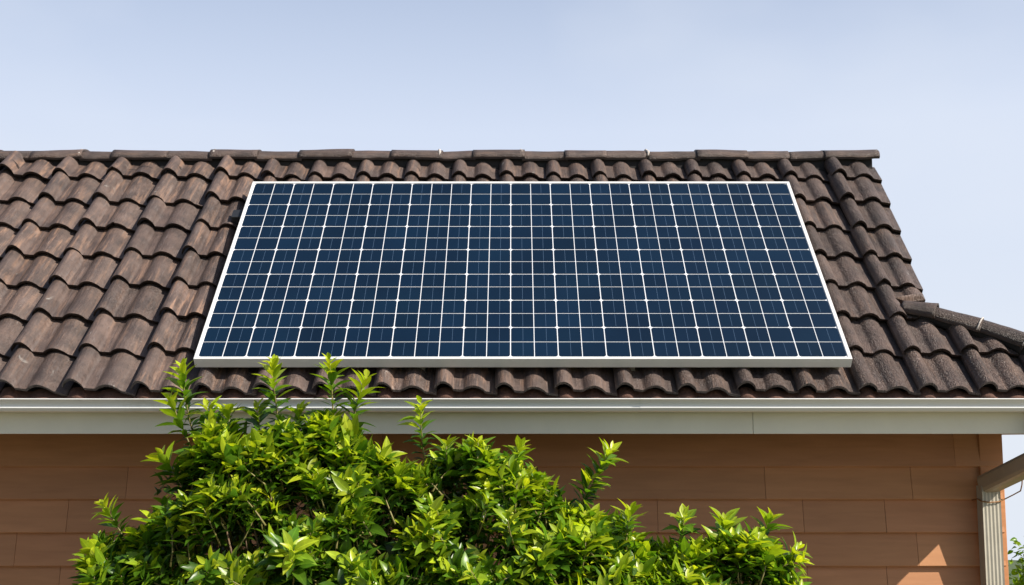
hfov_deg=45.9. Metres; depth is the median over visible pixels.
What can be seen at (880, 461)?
house
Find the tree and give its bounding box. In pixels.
[1008,537,1023,584]
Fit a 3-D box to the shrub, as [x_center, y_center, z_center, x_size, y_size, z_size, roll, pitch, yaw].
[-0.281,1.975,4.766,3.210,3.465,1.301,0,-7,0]
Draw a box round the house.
[0,149,1023,584]
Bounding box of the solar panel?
[193,182,851,372]
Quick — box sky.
[0,0,1023,559]
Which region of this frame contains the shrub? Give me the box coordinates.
[67,352,813,584]
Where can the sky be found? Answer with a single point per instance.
(936, 87)
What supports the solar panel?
attached to the house

